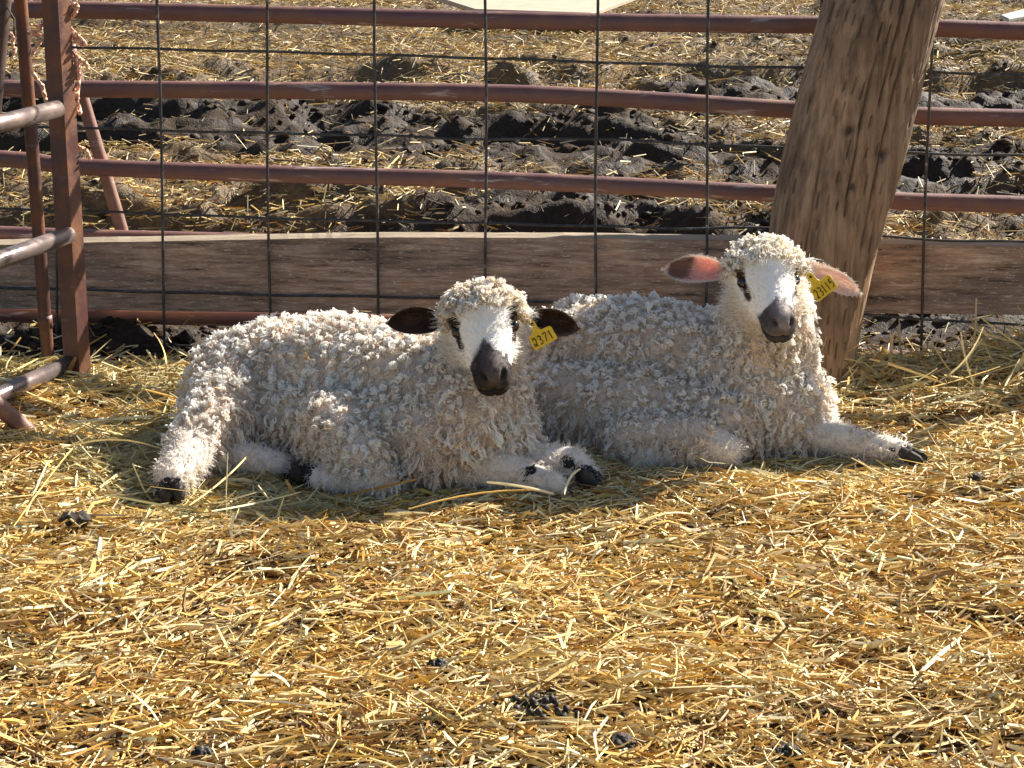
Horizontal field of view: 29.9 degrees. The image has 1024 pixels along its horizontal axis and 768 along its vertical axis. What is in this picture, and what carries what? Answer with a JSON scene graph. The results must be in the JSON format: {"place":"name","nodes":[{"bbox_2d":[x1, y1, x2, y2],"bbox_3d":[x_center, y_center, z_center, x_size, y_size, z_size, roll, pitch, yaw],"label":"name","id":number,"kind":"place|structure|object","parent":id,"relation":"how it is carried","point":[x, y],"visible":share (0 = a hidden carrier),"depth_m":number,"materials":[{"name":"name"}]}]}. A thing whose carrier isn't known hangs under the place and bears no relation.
{"place":"outdoors","nodes":[
{"label":"outdoors","id":0,"kind":"place"},
{"bbox_2d":[0,0,1023,767],"bbox_3d":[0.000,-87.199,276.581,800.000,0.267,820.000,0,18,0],"label":"ground","id":1,"kind":"structure","parent":0,"point":[556,208],"depth_m":4.90,"materials":[{"name":"soil"}]},
{"bbox_2d":[0,0,14,113],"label":"pipe gate","id":2,"kind":"structure","parent":1,"relation":"on","point":[5,9],"depth_m":3.26,"materials":[{"name":"metal"}]},
{"bbox_2d":[0,396,38,434],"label":"slanted pipe","id":3,"kind":"object","parent":1,"relation":"on","point":[11,417],"visible":0.28,"depth_m":3.11,"materials":[{"name":"brown metal"}]},
{"bbox_2d":[14,0,53,360],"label":"pipe gate","id":4,"kind":"structure","parent":1,"relation":"on","point":[45,320],"depth_m":3.38,"materials":[{"name":"brown metal"}]},
{"bbox_2d":[0,0,90,400],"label":"pipe gate","id":5,"kind":"structure","parent":1,"relation":"on","point":[57,110],"depth_m":3.27,"materials":[{"name":"brown metal"}]},
{"bbox_2d":[9,2,91,160],"bbox_3d":[-0.784,-0.513,3.269,0.137,0.270,0.021,0,18,0],"label":"baling twine","id":6,"kind":"object","parent":5,"relation":"attached to","point":[78,39],"visible":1,"depth_m":3.25,"materials":[{"name":"beige fabric"}]},
{"bbox_2d":[58,510,91,528],"bbox_3d":[-0.622,0.195,2.741,0.050,0.027,0.041,0,18,0],"label":"dung clod","id":7,"kind":"object","parent":1,"relation":"on","point":[83,517],"visible":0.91,"depth_m":2.73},
{"bbox_2d":[150,276,606,504],"bbox_3d":[-0.195,-0.009,3.010,0.668,0.328,0.446,0,18,0],"label":"lamb","id":8,"kind":"object","parent":1,"relation":"on","point":[431,361],"visible":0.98,"depth_m":2.93,"materials":[{"name":"white"}]},
{"bbox_2d":[191,291,840,479],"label":"straw bits","id":9,"kind":"object","parent":8,"relation":"on","point":[472,378],"visible":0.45,"depth_m":3.04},
{"bbox_2d":[528,320,556,349],"bbox_3d":[0.047,-0.075,2.929,0.044,0.045,0.017,0,18,0],"label":"ear tag","id":10,"kind":"object","parent":8,"relation":"attached to","point":[539,338],"visible":1,"depth_m":2.93,"materials":[{"name":"yellow plastic"}]},
{"bbox_2d":[0,298,1023,767],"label":"straw bedding","id":11,"kind":"object","parent":1,"relation":"on","point":[120,498],"visible":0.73,"depth_m":2.47,"materials":[{"name":"yellow plant"}]},
{"bbox_2d":[190,744,211,760],"bbox_3d":[-0.339,0.406,2.096,0.024,0.022,0.024,-11,21,-31],"label":"dung clod","id":12,"kind":"object","parent":11,"relation":"on","point":[201,749],"visible":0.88,"depth_m":2.09,"materials":[{"name":"black soil"}]},
{"bbox_2d":[426,658,449,673],"bbox_3d":[-0.089,0.337,2.276,0.030,0.025,0.025,0,18,0],"label":"dung clod","id":13,"kind":"object","parent":11,"relation":"on","point":[438,662],"visible":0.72,"depth_m":2.27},
{"bbox_2d":[0,327,1023,526],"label":"long straw","id":14,"kind":"object","parent":11,"relation":"on","point":[527,488],"visible":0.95,"depth_m":2.90,"materials":[{"name":"yellow plant"}]},
{"bbox_2d":[511,694,517,702],"bbox_3d":[0.003,0.358,2.181,0.008,0.011,0.010,20,47,25],"label":"dropping","id":15,"kind":"object","parent":11,"relation":"on","point":[514,697],"visible":1,"depth_m":2.18,"materials":[{"name":"black"}]},
{"bbox_2d":[513,704,520,710],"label":"dropping","id":16,"kind":"object","parent":11,"relation":"on","point":[516,706],"visible":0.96,"depth_m":2.16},
{"bbox_2d":[516,698,522,705],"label":"dropping","id":17,"kind":"object","parent":11,"relation":"on","point":[519,701],"visible":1,"depth_m":2.18,"materials":[{"name":"black"}]},
{"bbox_2d":[522,698,528,706],"bbox_3d":[0.015,0.361,2.179,0.010,0.010,0.009,3,18,9],"label":"dropping","id":18,"kind":"object","parent":11,"relation":"on","point":[526,702],"visible":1,"depth_m":2.18,"materials":[{"name":"black"}]},
{"bbox_2d":[526,708,533,715],"bbox_3d":[0.020,0.368,2.147,0.010,0.011,0.008,22,7,-19],"label":"dropping","id":19,"kind":"object","parent":11,"relation":"on","point":[529,711],"visible":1,"depth_m":2.14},
{"bbox_2d":[529,697,535,705],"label":"dropping","id":20,"kind":"object","parent":11,"relation":"on","point":[532,700],"visible":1,"depth_m":2.17,"materials":[{"name":"black"}]},
{"bbox_2d":[532,702,540,709],"bbox_3d":[0.027,0.364,2.169,0.010,0.010,0.009,-13,22,-35],"label":"dropping","id":21,"kind":"object","parent":11,"relation":"on","point":[534,706],"visible":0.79,"depth_m":2.17,"materials":[{"name":"black"}]},
{"bbox_2d":[535,708,542,714],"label":"dropping","id":22,"kind":"object","parent":11,"relation":"on","point":[538,711],"visible":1,"depth_m":2.14,"materials":[{"name":"black"}]},
{"bbox_2d":[541,705,548,712],"bbox_3d":[0.037,0.365,2.154,0.010,0.011,0.008,21,8,-42],"label":"dropping","id":23,"kind":"object","parent":11,"relation":"on","point":[545,707],"visible":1,"depth_m":2.15,"materials":[{"name":"black"}]},
{"bbox_2d":[541,697,549,703],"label":"dropping","id":24,"kind":"object","parent":11,"relation":"on","point":[545,700],"visible":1,"depth_m":2.17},
{"bbox_2d":[548,694,554,702],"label":"dropping","id":25,"kind":"object","parent":11,"relation":"on","point":[551,697],"visible":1,"depth_m":2.17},
{"bbox_2d":[552,699,558,707],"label":"dropping","id":26,"kind":"object","parent":11,"relation":"on","point":[556,702],"visible":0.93,"depth_m":2.17,"materials":[{"name":"black"}]},
{"bbox_2d":[554,707,561,716],"bbox_3d":[0.052,0.367,2.149,0.008,0.011,0.010,-20,2,-33],"label":"dropping","id":27,"kind":"object","parent":11,"relation":"on","point":[558,711],"visible":1,"depth_m":2.15,"materials":[{"name":"black"}]},
{"bbox_2d":[563,704,570,712],"bbox_3d":[0.062,0.366,2.161,0.009,0.010,0.010,-12,21,-33],"label":"dropping","id":28,"kind":"object","parent":11,"relation":"on","point":[566,708],"visible":1,"depth_m":2.16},
{"bbox_2d":[574,710,581,717],"bbox_3d":[0.074,0.372,2.154,0.008,0.010,0.010,12,21,33],"label":"dropping","id":29,"kind":"object","parent":11,"relation":"on","point":[576,714],"visible":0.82,"depth_m":2.15,"materials":[{"name":"black"}]},
{"bbox_2d":[606,732,637,750],"bbox_3d":[0.121,0.395,2.109,0.028,0.018,0.030,-15,23,-40],"label":"dung clod","id":30,"kind":"object","parent":11,"relation":"on","point":[620,738],"visible":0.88,"depth_m":2.10,"materials":[{"name":"grey soil"}]},
{"bbox_2d":[771,741,803,767],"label":"dung clod","id":31,"kind":"object","parent":11,"relation":"on","point":[786,749],"visible":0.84,"depth_m":2.09,"materials":[{"name":"black soil"}]},
{"bbox_2d":[967,472,983,480],"bbox_3d":[0.702,0.143,2.903,0.026,0.017,0.023,0,18,0],"label":"dung clod","id":32,"kind":"object","parent":11,"relation":"on","point":[976,476],"visible":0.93,"depth_m":2.90,"materials":[{"name":"grey soil"}]},
{"bbox_2d":[0,232,1023,314],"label":"wooden plank","id":33,"kind":"object","parent":1,"relation":"on","point":[960,277],"visible":0.62,"depth_m":3.59,"materials":[{"name":"brown wood"}]},
{"bbox_2d":[0,0,1023,358],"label":"rail fence","id":34,"kind":"object","parent":1,"relation":"on","point":[102,166],"visible":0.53,"depth_m":3.57,"materials":[{"name":"brown metal"}]},
{"bbox_2d":[0,0,1023,352],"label":"yard straw","id":35,"kind":"object","parent":1,"relation":"on","point":[118,56],"visible":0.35,"depth_m":6.42,"materials":[{"name":"yellow plant"}]},
{"bbox_2d":[435,0,635,12],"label":"plywood board","id":36,"kind":"object","parent":35,"relation":"on","point":[579,6],"visible":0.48,"depth_m":8.19,"materials":[{"name":"white wood"}]},
{"bbox_2d":[0,0,1023,350],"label":"wire panel","id":37,"kind":"object","parent":1,"relation":"on","point":[486,140],"visible":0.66,"depth_m":3.53,"materials":[{"name":"black metal"}]},
{"bbox_2d":[0,36,1023,363],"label":"mud crumbs","id":38,"kind":"object","parent":1,"relation":"on","point":[186,336],"visible":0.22,"depth_m":4.48,"materials":[{"name":"soil"}]},
{"bbox_2d":[523,231,927,470],"bbox_3d":[0.313,-0.048,3.104,0.737,0.387,0.346,7,19,20],"label":"lamb","id":39,"kind":"object","parent":1,"relation":"on","point":[753,400],"visible":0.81,"depth_m":3.05,"materials":[{"name":"white"}]},
{"bbox_2d":[807,272,837,300],"bbox_3d":[0.485,-0.152,3.000,0.049,0.045,0.014,0,18,0],"label":"ear tag","id":40,"kind":"object","parent":39,"relation":"attached to","point":[822,288],"visible":1,"depth_m":3.00,"materials":[{"name":"yellow plastic"}]},
{"bbox_2d":[769,0,944,387],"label":"timber post","id":41,"kind":"object","parent":1,"relation":"on","point":[850,129],"visible":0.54,"depth_m":3.30,"materials":[{"name":"brown wood"}]},
{"bbox_2d":[1000,9,1023,21],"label":"scrap board","id":42,"kind":"object","parent":1,"relation":"on","point":[1014,16],"visible":0.96,"depth_m":7.75,"materials":[{"name":"white wood"}]}
]}

